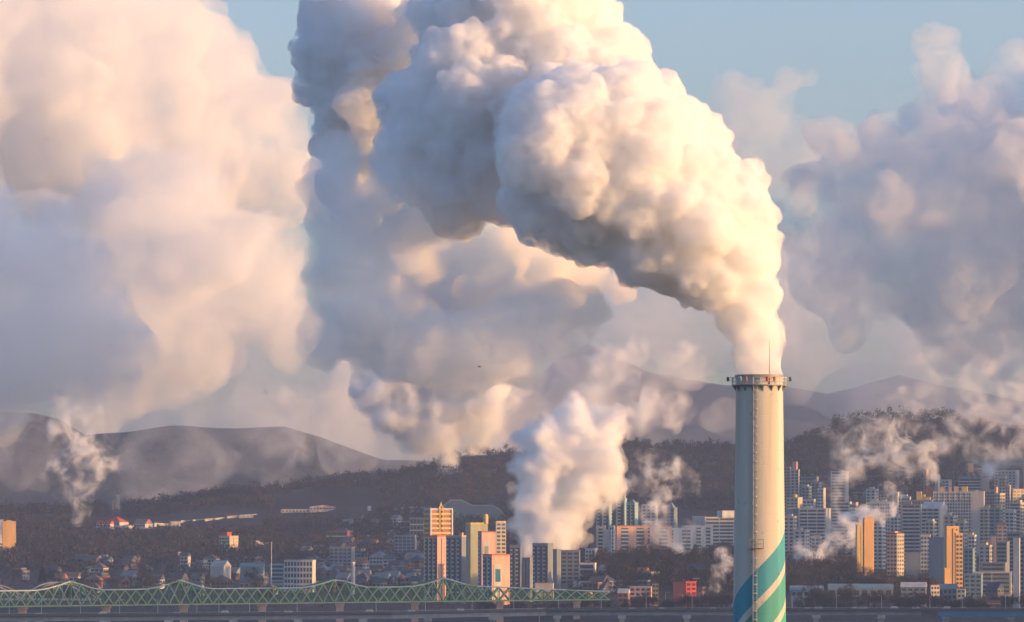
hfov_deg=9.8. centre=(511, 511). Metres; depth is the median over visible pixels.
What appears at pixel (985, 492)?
window
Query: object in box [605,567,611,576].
pine tree
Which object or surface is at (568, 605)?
bare tree
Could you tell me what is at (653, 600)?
bare tree
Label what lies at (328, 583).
house
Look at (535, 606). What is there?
bare tree
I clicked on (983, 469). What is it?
institution block
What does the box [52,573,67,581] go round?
house
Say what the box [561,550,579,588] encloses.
apartment tower
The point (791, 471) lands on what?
window
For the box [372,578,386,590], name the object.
house
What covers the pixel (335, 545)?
house
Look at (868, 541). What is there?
lit tower
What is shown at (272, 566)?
window
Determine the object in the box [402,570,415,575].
house
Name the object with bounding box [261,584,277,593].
house
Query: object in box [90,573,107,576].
house
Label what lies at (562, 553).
window
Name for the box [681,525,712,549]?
apartment block
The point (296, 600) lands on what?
riverside scrub
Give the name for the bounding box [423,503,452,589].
crowned tower
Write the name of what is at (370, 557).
window
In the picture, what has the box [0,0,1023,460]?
sky
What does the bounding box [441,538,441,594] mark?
window
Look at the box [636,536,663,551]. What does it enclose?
bare tree
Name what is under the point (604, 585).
house
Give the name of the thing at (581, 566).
window
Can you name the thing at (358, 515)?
house
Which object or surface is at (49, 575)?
bare tree
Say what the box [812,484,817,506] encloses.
window
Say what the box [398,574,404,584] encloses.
house
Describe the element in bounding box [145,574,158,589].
bare tree
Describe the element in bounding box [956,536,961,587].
window
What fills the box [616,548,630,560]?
bare tree
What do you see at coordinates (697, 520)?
apartment block
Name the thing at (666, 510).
window
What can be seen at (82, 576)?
bare tree
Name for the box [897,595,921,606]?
bare tree
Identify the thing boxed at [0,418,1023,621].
ground
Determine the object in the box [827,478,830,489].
house
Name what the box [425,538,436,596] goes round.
window
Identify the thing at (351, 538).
house
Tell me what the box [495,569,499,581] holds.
window
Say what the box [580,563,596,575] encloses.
terraced building
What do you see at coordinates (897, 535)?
window
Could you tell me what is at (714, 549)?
bare tree
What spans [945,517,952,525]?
window
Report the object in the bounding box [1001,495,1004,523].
window
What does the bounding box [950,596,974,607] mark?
bare tree
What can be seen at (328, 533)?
window
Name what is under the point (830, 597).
bare tree
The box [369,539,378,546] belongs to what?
house
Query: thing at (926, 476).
apartment block
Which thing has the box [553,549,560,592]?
apartment tower
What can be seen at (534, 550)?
window
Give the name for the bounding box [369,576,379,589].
house
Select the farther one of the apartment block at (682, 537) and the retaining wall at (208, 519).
the retaining wall at (208, 519)
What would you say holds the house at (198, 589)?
on the ground
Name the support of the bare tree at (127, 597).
on the ground
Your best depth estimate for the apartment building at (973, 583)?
4061.11 m
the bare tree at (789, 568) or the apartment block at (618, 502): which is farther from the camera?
the apartment block at (618, 502)
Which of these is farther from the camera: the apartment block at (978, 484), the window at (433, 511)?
the apartment block at (978, 484)
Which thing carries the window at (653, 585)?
in the kiosk at (655, 588)
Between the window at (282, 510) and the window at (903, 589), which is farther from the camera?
the window at (282, 510)
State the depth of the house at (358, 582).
4274.23 m
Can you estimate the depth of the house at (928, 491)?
5702.17 m
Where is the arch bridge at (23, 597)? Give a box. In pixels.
[0,582,100,599]
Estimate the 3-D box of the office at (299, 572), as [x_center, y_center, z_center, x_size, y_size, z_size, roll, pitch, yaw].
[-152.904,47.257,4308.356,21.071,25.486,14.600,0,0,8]
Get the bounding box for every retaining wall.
[128,523,168,527]
[181,517,225,522]
[227,514,255,517]
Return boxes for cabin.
[617,588,629,606]
[957,588,966,607]
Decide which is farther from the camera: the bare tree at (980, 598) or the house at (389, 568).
the house at (389, 568)
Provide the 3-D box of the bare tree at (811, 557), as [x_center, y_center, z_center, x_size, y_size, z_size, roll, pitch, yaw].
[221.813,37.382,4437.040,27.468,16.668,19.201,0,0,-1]
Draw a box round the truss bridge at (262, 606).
[0,577,610,621]
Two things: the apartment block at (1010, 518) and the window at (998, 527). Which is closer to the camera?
the window at (998, 527)
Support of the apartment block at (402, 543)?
on the ground
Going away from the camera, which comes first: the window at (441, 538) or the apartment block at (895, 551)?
the window at (441, 538)
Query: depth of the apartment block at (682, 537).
4708.02 m
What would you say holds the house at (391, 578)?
on the ground
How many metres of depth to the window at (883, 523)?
4603.31 m
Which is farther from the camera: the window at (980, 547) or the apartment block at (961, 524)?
the apartment block at (961, 524)
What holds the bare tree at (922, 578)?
on the ground
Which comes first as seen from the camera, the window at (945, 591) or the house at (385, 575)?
the window at (945, 591)
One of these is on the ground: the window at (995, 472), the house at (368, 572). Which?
the house at (368, 572)
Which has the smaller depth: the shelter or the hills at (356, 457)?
the shelter
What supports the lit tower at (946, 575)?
on the ground
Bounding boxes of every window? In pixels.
[212,582,223,587]
[219,538,228,551]
[272,566,282,586]
[282,510,308,511]
[285,562,311,588]
[327,532,345,539]
[330,549,350,568]
[370,557,381,562]
[395,537,413,557]
[411,519,422,537]
[424,510,429,534]
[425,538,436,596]
[432,510,450,534]
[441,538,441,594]
[447,538,460,599]
[478,534,480,593]
[483,557,490,599]
[484,546,487,553]
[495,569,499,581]
[497,523,504,552]
[511,548,519,590]
[525,560,528,597]
[533,546,546,587]
[562,553,577,582]
[580,565,592,573]
[584,584,596,589]
[597,507,607,529]
[598,529,602,550]
[610,501,623,524]
[621,528,643,547]
[627,505,633,524]
[631,588,649,598]
[643,506,653,523]
[648,528,666,550]
[653,585,657,600]
[666,510,672,527]
[672,530,689,549]
[687,583,695,602]
[696,528,709,549]
[706,519,732,544]
[784,469,789,514]
[785,518,792,552]
[791,471,797,496]
[791,592,807,595]
[796,532,803,551]
[800,478,815,494]
[800,510,824,552]
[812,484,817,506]
[812,539,818,555]
[818,490,822,507]
[830,590,890,594]
[832,472,844,501]
[832,503,848,534]
[833,537,851,557]
[850,506,854,534]
[867,491,873,517]
[870,504,891,558]
[874,523,880,566]
[883,523,884,566]
[887,535,895,576]
[891,518,896,530]
[897,535,903,573]
[899,499,908,532]
[902,588,924,597]
[903,506,918,566]
[921,537,928,575]
[922,509,937,535]
[926,523,932,536]
[931,587,938,606]
[934,493,970,547]
[940,590,955,598]
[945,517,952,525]
[952,528,956,583]
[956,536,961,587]
[959,479,979,489]
[965,551,971,572]
[965,576,979,594]
[980,510,986,542]
[980,547,988,571]
[983,564,1003,569]
[983,573,1008,591]
[985,492,993,506]
[990,510,998,532]
[995,472,1014,487]
[997,543,1005,560]
[998,527,1006,539]
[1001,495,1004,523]
[1006,513,1012,531]
[1008,534,1018,570]
[1010,504,1019,529]
[1014,491,1023,501]
[1020,537,1022,606]
[1021,505,1023,530]
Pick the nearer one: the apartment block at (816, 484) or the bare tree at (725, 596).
the bare tree at (725, 596)
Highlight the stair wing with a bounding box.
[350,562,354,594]
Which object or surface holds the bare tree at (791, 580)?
on the ground
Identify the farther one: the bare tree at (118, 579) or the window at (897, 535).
the bare tree at (118, 579)
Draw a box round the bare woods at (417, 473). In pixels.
[0,440,594,574]
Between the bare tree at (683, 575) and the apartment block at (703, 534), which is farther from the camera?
the apartment block at (703, 534)
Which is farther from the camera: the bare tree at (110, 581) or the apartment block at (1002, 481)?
the apartment block at (1002, 481)
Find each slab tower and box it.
[1013,538,1019,607]
[1019,534,1023,607]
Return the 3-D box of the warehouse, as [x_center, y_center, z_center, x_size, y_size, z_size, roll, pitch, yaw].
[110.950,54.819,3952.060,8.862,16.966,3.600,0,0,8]
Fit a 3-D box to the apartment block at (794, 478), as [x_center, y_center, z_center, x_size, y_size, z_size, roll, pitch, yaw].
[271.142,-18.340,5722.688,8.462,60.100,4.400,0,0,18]
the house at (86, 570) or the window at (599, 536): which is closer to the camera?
the window at (599, 536)
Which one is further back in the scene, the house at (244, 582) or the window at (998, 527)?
the window at (998, 527)
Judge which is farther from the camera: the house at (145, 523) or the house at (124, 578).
the house at (145, 523)
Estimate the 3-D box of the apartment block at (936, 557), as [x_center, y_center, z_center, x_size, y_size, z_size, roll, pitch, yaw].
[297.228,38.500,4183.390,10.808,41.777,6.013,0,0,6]
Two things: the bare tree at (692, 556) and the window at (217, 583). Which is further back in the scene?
the bare tree at (692, 556)
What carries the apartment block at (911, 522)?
on the ground
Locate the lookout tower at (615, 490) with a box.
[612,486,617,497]
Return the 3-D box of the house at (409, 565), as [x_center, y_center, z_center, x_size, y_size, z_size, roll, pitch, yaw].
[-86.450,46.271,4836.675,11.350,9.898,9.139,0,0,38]
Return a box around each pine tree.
[37,567,47,585]
[66,585,74,596]
[139,591,145,606]
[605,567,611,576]
[635,557,641,566]
[639,547,643,559]
[698,569,707,585]
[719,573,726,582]
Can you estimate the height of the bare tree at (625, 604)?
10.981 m
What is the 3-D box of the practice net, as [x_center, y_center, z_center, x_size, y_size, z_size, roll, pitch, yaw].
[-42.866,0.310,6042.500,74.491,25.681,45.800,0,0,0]
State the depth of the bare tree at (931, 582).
4175.11 m
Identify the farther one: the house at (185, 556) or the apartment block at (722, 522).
the apartment block at (722, 522)
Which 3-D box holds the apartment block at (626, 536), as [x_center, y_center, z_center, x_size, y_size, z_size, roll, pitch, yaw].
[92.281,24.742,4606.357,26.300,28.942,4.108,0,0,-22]
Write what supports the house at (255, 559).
on the ground
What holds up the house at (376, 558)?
on the ground
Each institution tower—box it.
[966,463,973,475]
[988,466,991,480]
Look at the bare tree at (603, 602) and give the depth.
3878.66 m
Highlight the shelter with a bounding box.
[987,600,1000,604]
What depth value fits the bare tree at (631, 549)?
4422.12 m
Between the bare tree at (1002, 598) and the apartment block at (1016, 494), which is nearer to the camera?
the bare tree at (1002, 598)
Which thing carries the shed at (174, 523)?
on the ground
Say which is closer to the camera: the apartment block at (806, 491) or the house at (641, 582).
the house at (641, 582)
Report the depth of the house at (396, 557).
5131.46 m
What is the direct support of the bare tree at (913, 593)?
on the ground
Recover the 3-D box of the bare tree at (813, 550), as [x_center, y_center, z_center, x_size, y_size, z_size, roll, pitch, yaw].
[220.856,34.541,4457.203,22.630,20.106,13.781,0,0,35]
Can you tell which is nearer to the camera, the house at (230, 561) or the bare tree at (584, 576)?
the bare tree at (584, 576)
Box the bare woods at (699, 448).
[540,405,1023,521]
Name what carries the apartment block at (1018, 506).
on the ground
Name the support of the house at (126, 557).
on the ground
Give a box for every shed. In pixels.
[169,521,179,525]
[210,560,230,586]
[239,563,264,581]
[790,585,823,602]
[828,584,892,603]
[900,582,926,606]
[939,584,956,607]
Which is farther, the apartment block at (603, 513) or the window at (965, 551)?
the apartment block at (603, 513)
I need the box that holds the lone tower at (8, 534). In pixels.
[2,520,15,557]
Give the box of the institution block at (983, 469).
[973,468,985,477]
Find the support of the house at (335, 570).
on the ground
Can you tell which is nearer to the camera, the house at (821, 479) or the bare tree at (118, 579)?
the bare tree at (118, 579)
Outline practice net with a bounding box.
[441,500,504,522]
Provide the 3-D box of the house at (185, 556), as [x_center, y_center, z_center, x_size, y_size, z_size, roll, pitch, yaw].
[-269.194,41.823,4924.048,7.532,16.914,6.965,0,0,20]
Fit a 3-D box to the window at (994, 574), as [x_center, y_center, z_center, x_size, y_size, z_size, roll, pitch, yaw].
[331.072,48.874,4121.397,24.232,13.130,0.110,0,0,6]
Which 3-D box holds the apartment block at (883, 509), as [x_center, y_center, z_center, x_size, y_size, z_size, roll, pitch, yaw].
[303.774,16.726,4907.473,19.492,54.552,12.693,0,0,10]
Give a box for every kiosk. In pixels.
[651,583,658,605]
[930,584,939,607]
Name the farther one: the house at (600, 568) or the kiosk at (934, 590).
the house at (600, 568)
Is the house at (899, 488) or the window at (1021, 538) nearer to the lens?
the window at (1021, 538)
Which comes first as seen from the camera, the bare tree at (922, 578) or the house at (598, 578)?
the house at (598, 578)
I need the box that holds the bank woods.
[566,548,861,593]
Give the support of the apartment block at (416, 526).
on the ground
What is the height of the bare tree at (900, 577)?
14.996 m
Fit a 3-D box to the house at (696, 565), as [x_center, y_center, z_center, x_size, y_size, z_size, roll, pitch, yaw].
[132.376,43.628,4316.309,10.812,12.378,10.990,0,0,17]
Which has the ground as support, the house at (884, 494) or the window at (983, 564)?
the house at (884, 494)
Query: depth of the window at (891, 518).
4801.31 m
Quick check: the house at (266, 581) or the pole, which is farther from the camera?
the house at (266, 581)
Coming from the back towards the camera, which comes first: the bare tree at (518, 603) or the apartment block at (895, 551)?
the apartment block at (895, 551)
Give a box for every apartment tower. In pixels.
[424,535,445,600]
[446,532,465,603]
[465,514,487,591]
[478,531,495,596]
[482,554,509,604]
[495,521,505,553]
[510,545,521,597]
[522,557,532,601]
[532,543,553,589]
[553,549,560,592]
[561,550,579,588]
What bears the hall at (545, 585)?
on the ground
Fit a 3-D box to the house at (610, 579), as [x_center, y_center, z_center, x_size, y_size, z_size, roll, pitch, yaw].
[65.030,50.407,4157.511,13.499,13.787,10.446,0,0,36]
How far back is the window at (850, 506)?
5001.72 m
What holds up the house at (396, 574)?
on the ground
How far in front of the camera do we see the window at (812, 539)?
4601.06 m
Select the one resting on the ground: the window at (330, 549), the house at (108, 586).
the house at (108, 586)
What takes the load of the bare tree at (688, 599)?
on the ground
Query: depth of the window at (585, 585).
4132.43 m
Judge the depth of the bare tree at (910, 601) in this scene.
3799.07 m
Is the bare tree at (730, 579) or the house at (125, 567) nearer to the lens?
the bare tree at (730, 579)
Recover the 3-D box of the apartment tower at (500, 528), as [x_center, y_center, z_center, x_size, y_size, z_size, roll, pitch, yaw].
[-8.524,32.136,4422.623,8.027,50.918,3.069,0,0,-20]
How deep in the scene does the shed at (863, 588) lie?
3962.68 m
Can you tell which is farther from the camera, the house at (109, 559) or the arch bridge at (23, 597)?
the house at (109, 559)
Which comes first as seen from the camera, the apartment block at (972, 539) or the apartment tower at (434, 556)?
the apartment tower at (434, 556)
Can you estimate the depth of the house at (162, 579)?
4393.64 m
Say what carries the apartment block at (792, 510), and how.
on the ground
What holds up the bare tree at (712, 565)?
on the ground
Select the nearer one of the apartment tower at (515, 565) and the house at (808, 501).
the apartment tower at (515, 565)
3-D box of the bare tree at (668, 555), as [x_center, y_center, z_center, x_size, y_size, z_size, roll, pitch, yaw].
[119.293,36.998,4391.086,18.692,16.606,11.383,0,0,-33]
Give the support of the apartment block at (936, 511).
on the ground
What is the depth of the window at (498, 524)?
4421.02 m
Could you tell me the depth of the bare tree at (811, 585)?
3883.01 m
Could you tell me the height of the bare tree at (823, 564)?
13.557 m
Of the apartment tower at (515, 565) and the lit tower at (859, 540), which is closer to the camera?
the apartment tower at (515, 565)
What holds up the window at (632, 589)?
in the hall at (635, 591)
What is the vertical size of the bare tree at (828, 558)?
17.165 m
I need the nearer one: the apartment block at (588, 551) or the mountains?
the apartment block at (588, 551)
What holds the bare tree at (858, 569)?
on the ground
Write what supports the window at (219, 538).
in the apartment block at (227, 538)
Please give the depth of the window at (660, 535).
4648.48 m
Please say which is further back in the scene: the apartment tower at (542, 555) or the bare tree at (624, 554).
the bare tree at (624, 554)
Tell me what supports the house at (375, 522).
on the ground
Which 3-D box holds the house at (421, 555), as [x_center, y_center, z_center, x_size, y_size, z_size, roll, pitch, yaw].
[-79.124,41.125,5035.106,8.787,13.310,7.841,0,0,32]
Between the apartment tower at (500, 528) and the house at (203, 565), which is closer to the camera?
the apartment tower at (500, 528)
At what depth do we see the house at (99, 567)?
4712.87 m
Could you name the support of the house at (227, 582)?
on the ground
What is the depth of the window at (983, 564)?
4201.60 m
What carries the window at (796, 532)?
in the apartment block at (801, 538)
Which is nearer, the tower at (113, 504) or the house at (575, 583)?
the house at (575, 583)
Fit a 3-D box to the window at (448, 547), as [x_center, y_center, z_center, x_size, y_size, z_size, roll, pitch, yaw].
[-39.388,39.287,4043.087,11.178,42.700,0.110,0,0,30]
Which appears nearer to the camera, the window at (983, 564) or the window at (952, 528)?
the window at (952, 528)
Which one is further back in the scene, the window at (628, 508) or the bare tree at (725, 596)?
the window at (628, 508)
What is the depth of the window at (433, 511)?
4254.24 m
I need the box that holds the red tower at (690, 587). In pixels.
[684,581,696,607]
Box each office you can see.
[269,564,283,591]
[284,560,315,592]
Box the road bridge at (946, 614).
[0,607,1023,621]
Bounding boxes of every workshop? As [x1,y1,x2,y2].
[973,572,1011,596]
[981,562,1006,571]
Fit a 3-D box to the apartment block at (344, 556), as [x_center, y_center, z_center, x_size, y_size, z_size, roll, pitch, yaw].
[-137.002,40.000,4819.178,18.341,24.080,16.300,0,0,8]
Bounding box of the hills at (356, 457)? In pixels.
[0,412,528,508]
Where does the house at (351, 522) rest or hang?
on the ground
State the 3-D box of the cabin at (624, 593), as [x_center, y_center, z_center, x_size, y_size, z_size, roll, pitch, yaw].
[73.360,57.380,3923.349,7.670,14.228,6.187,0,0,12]
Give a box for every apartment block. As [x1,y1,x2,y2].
[219,532,238,555]
[326,531,349,539]
[329,547,354,568]
[394,535,416,557]
[409,518,423,537]
[585,548,596,562]
[596,502,611,529]
[596,526,605,550]
[604,530,611,555]
[609,495,626,524]
[609,525,614,551]
[615,525,647,551]
[626,499,637,524]
[641,502,657,524]
[648,525,671,550]
[665,502,677,527]
[672,528,694,553]
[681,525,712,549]
[692,516,705,524]
[703,510,733,545]
[784,467,790,515]
[785,514,796,555]
[786,507,798,526]
[790,461,799,496]
[794,527,809,556]
[798,505,830,557]
[799,476,818,496]
[801,485,811,498]
[811,479,821,507]
[811,534,821,564]
[830,471,848,501]
[831,502,851,547]
[831,535,854,568]
[849,502,857,554]
[866,487,878,517]
[869,499,893,562]
[874,518,885,568]
[887,531,903,576]
[890,514,899,532]
[892,492,898,513]
[898,494,910,532]
[901,502,921,568]
[909,491,932,504]
[920,535,930,576]
[922,502,947,536]
[924,468,928,486]
[925,519,936,536]
[929,537,943,592]
[933,486,970,547]
[935,474,939,490]
[943,512,957,567]
[954,519,967,570]
[958,478,989,490]
[967,532,976,570]
[970,490,984,552]
[979,505,990,544]
[979,542,993,571]
[984,490,993,506]
[989,505,1002,544]
[994,470,1018,492]
[994,487,1004,523]
[999,475,1006,492]
[1005,484,1010,510]
[1005,509,1016,531]
[1009,500,1023,531]
[1011,489,1023,501]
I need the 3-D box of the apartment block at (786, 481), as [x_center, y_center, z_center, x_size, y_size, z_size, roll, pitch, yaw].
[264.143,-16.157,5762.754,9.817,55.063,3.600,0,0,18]
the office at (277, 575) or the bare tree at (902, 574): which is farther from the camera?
the office at (277, 575)
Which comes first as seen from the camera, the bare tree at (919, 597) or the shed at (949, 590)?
the bare tree at (919, 597)
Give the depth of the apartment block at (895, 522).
4801.45 m
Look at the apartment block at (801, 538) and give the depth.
4652.85 m
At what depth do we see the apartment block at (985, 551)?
4352.43 m
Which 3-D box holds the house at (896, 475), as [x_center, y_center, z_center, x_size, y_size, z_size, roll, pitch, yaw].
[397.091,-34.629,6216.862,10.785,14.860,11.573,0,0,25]
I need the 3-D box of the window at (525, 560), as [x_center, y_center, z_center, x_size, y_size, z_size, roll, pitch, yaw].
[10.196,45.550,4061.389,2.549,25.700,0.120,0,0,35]
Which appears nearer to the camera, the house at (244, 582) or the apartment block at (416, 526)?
the house at (244, 582)
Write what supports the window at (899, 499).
in the apartment block at (902, 498)
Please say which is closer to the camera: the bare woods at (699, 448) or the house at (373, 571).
the house at (373, 571)
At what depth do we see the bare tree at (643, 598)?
3846.66 m
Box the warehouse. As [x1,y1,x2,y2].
[673,582,684,604]
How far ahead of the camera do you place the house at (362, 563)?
4833.10 m
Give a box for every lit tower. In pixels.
[855,524,862,573]
[863,516,873,573]
[943,568,949,583]
[945,526,958,583]
[954,533,962,587]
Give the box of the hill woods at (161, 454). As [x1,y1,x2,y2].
[0,416,416,509]
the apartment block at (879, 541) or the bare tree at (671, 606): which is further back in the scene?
the apartment block at (879, 541)
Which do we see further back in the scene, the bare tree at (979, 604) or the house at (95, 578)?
the house at (95, 578)
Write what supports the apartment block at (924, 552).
on the ground
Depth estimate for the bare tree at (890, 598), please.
3848.15 m
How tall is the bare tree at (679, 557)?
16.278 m
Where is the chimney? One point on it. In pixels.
(759, 589)
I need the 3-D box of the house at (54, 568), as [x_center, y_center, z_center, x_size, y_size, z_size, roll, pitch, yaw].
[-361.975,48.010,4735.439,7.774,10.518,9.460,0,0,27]
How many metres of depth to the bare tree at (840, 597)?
3822.81 m
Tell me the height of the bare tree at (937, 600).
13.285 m
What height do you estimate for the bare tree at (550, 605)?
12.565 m
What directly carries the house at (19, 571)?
on the ground
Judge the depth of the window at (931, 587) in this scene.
3850.90 m
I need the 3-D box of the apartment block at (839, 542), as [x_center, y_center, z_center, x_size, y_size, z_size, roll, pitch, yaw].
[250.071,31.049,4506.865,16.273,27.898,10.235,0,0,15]
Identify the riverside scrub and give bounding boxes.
[0,553,1011,610]
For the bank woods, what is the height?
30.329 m
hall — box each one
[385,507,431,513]
[535,583,553,598]
[629,586,651,604]
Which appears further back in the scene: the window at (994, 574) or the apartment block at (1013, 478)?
the apartment block at (1013, 478)
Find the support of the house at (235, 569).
on the ground
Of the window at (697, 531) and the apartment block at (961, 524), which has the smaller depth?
the apartment block at (961, 524)
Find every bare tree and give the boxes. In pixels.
[7,567,23,581]
[46,569,60,579]
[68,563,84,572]
[78,571,91,581]
[82,582,99,600]
[104,576,125,585]
[108,576,128,585]
[110,579,123,592]
[117,586,131,598]
[134,570,160,590]
[136,560,146,570]
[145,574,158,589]
[168,574,195,595]
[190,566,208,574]
[199,571,223,590]
[242,567,260,580]
[249,575,265,592]
[474,598,491,607]
[481,603,496,608]
[510,601,527,608]
[531,603,546,616]
[542,601,557,607]
[560,601,572,607]
[580,572,595,580]
[581,595,601,607]
[586,553,601,562]
[586,572,601,578]
[593,549,607,564]
[598,598,615,606]
[615,602,630,607]
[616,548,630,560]
[624,544,647,562]
[628,544,647,553]
[630,590,660,606]
[632,600,648,607]
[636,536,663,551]
[637,572,650,579]
[645,594,657,606]
[647,544,660,551]
[648,547,671,562]
[653,570,670,585]
[658,600,675,607]
[663,596,686,607]
[664,553,681,567]
[664,554,679,567]
[666,546,683,560]
[667,566,687,581]
[669,551,688,563]
[669,570,693,578]
[673,546,687,553]
[679,591,708,607]
[686,565,699,576]
[686,597,705,607]
[687,549,701,563]
[691,546,710,562]
[692,589,726,606]
[703,541,728,552]
[705,563,723,581]
[705,566,726,584]
[706,600,718,607]
[713,594,732,607]
[714,563,728,572]
[718,573,733,583]
[719,592,731,603]
[722,542,733,558]
[725,562,733,573]
[785,550,800,561]
[785,564,805,583]
[788,578,805,589]
[793,597,805,606]
[794,546,819,563]
[794,553,826,564]
[800,583,824,601]
[803,600,816,606]
[806,588,826,604]
[812,545,837,564]
[812,590,826,604]
[814,561,828,568]
[815,591,851,606]
[816,554,843,567]
[822,591,835,606]
[831,588,852,606]
[832,601,841,606]
[836,548,850,560]
[837,586,851,602]
[844,583,855,598]
[846,567,865,575]
[847,554,862,570]
[849,593,868,601]
[851,566,873,583]
[853,589,885,606]
[855,572,874,583]
[857,596,872,606]
[868,594,887,606]
[870,572,892,583]
[874,589,886,601]
[878,573,897,586]
[880,592,902,605]
[884,572,915,585]
[885,579,897,589]
[892,598,904,606]
[893,573,911,581]
[894,570,914,588]
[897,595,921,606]
[901,599,915,606]
[906,591,925,606]
[910,592,928,604]
[916,569,928,582]
[923,593,938,613]
[925,596,940,612]
[927,577,943,585]
[934,593,950,607]
[938,599,959,607]
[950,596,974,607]
[953,593,972,602]
[969,596,986,603]
[972,600,985,607]
[995,593,1020,607]
[997,593,1023,606]
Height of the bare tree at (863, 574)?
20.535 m
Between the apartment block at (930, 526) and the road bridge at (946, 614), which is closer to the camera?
the road bridge at (946, 614)
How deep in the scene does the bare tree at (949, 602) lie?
3801.02 m
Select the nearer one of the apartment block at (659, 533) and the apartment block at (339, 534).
the apartment block at (659, 533)
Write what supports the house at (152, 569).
on the ground
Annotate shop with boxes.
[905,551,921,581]
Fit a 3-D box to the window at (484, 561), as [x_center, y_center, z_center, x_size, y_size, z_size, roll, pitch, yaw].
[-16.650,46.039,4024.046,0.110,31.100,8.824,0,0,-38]
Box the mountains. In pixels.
[451,344,1023,457]
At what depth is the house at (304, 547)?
5213.75 m
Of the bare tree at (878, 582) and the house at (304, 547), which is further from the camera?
the house at (304, 547)
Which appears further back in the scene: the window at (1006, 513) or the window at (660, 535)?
the window at (1006, 513)
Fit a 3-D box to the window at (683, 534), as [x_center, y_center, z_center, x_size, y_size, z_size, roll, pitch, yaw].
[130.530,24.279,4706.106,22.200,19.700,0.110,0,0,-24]
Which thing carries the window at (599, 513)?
in the apartment block at (603, 513)
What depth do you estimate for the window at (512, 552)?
4150.62 m
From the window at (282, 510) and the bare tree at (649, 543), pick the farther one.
the window at (282, 510)
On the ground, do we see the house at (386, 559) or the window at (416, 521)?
the house at (386, 559)
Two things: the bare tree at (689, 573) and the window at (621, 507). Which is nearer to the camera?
the bare tree at (689, 573)
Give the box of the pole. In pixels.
[271,542,271,583]
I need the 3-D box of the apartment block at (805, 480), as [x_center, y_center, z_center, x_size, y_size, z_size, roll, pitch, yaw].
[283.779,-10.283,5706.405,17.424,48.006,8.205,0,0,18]
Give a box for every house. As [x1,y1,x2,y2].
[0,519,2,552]
[9,570,29,579]
[11,568,26,579]
[49,566,61,574]
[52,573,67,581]
[55,585,74,596]
[66,572,80,581]
[71,554,87,567]
[76,579,84,586]
[81,566,91,575]
[83,555,101,565]
[84,574,102,587]
[88,582,100,592]
[90,562,108,572]
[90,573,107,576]
[96,520,113,528]
[102,556,113,562]
[102,577,107,585]
[103,583,122,594]
[104,560,114,570]
[110,517,128,527]
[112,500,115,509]
[114,576,129,590]
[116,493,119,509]
[116,560,129,569]
[119,570,140,585]
[122,555,138,568]
[133,519,152,528]
[143,565,153,574]
[148,574,164,588]
[166,572,187,590]
[180,552,190,570]
[187,567,202,576]
[188,584,204,595]
[191,572,204,583]
[193,564,209,574]
[195,560,206,563]
[203,554,220,563]
[211,575,232,590]
[228,556,240,566]
[231,567,239,579]
[239,577,252,590]
[245,557,262,562]
[249,573,268,586]
[249,581,262,590]
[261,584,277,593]
[280,509,308,512]
[300,546,311,558]
[303,556,316,561]
[309,505,334,512]
[311,554,322,559]
[316,568,327,578]
[318,564,330,571]
[324,580,336,591]
[325,571,337,579]
[329,543,344,546]
[329,568,339,573]
[331,566,349,570]
[335,528,347,530]
[336,573,350,587]
[341,519,354,531]
[343,537,355,541]
[343,580,364,593]
[347,543,356,547]
[354,514,363,522]
[355,553,369,562]
[355,559,369,569]
[355,570,371,574]
[355,572,370,584]
[357,578,367,585]
[358,541,372,550]
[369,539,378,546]
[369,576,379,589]
[370,519,378,529]
[370,551,386,564]
[370,569,381,574]
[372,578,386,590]
[374,572,390,583]
[380,565,398,571]
[382,555,395,567]
[383,550,393,554]
[385,571,400,584]
[387,560,405,568]
[388,576,394,583]
[390,515,402,527]
[392,553,402,559]
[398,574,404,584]
[401,581,417,590]
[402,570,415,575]
[405,554,412,559]
[405,563,413,568]
[405,573,415,580]
[409,568,420,575]
[409,576,423,586]
[410,555,423,567]
[412,553,423,558]
[572,581,590,594]
[582,582,602,594]
[589,576,606,581]
[598,565,606,573]
[599,582,609,593]
[603,575,616,591]
[615,578,623,587]
[633,567,649,580]
[638,580,650,585]
[643,572,658,583]
[687,564,702,570]
[696,586,705,595]
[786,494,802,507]
[803,499,815,507]
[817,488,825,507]
[819,474,828,485]
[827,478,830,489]
[853,492,865,498]
[879,490,889,500]
[887,472,899,482]
[893,485,907,494]
[924,486,934,499]
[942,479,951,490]
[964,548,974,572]
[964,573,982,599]
[986,582,1003,596]
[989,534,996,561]
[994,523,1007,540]
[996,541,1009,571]
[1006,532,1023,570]
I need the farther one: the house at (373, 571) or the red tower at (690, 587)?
the house at (373, 571)
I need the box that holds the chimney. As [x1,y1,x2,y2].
[727,340,791,621]
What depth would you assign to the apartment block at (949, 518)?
4653.43 m
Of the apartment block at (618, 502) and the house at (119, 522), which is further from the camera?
the house at (119, 522)
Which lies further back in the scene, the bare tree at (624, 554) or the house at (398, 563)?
the house at (398, 563)

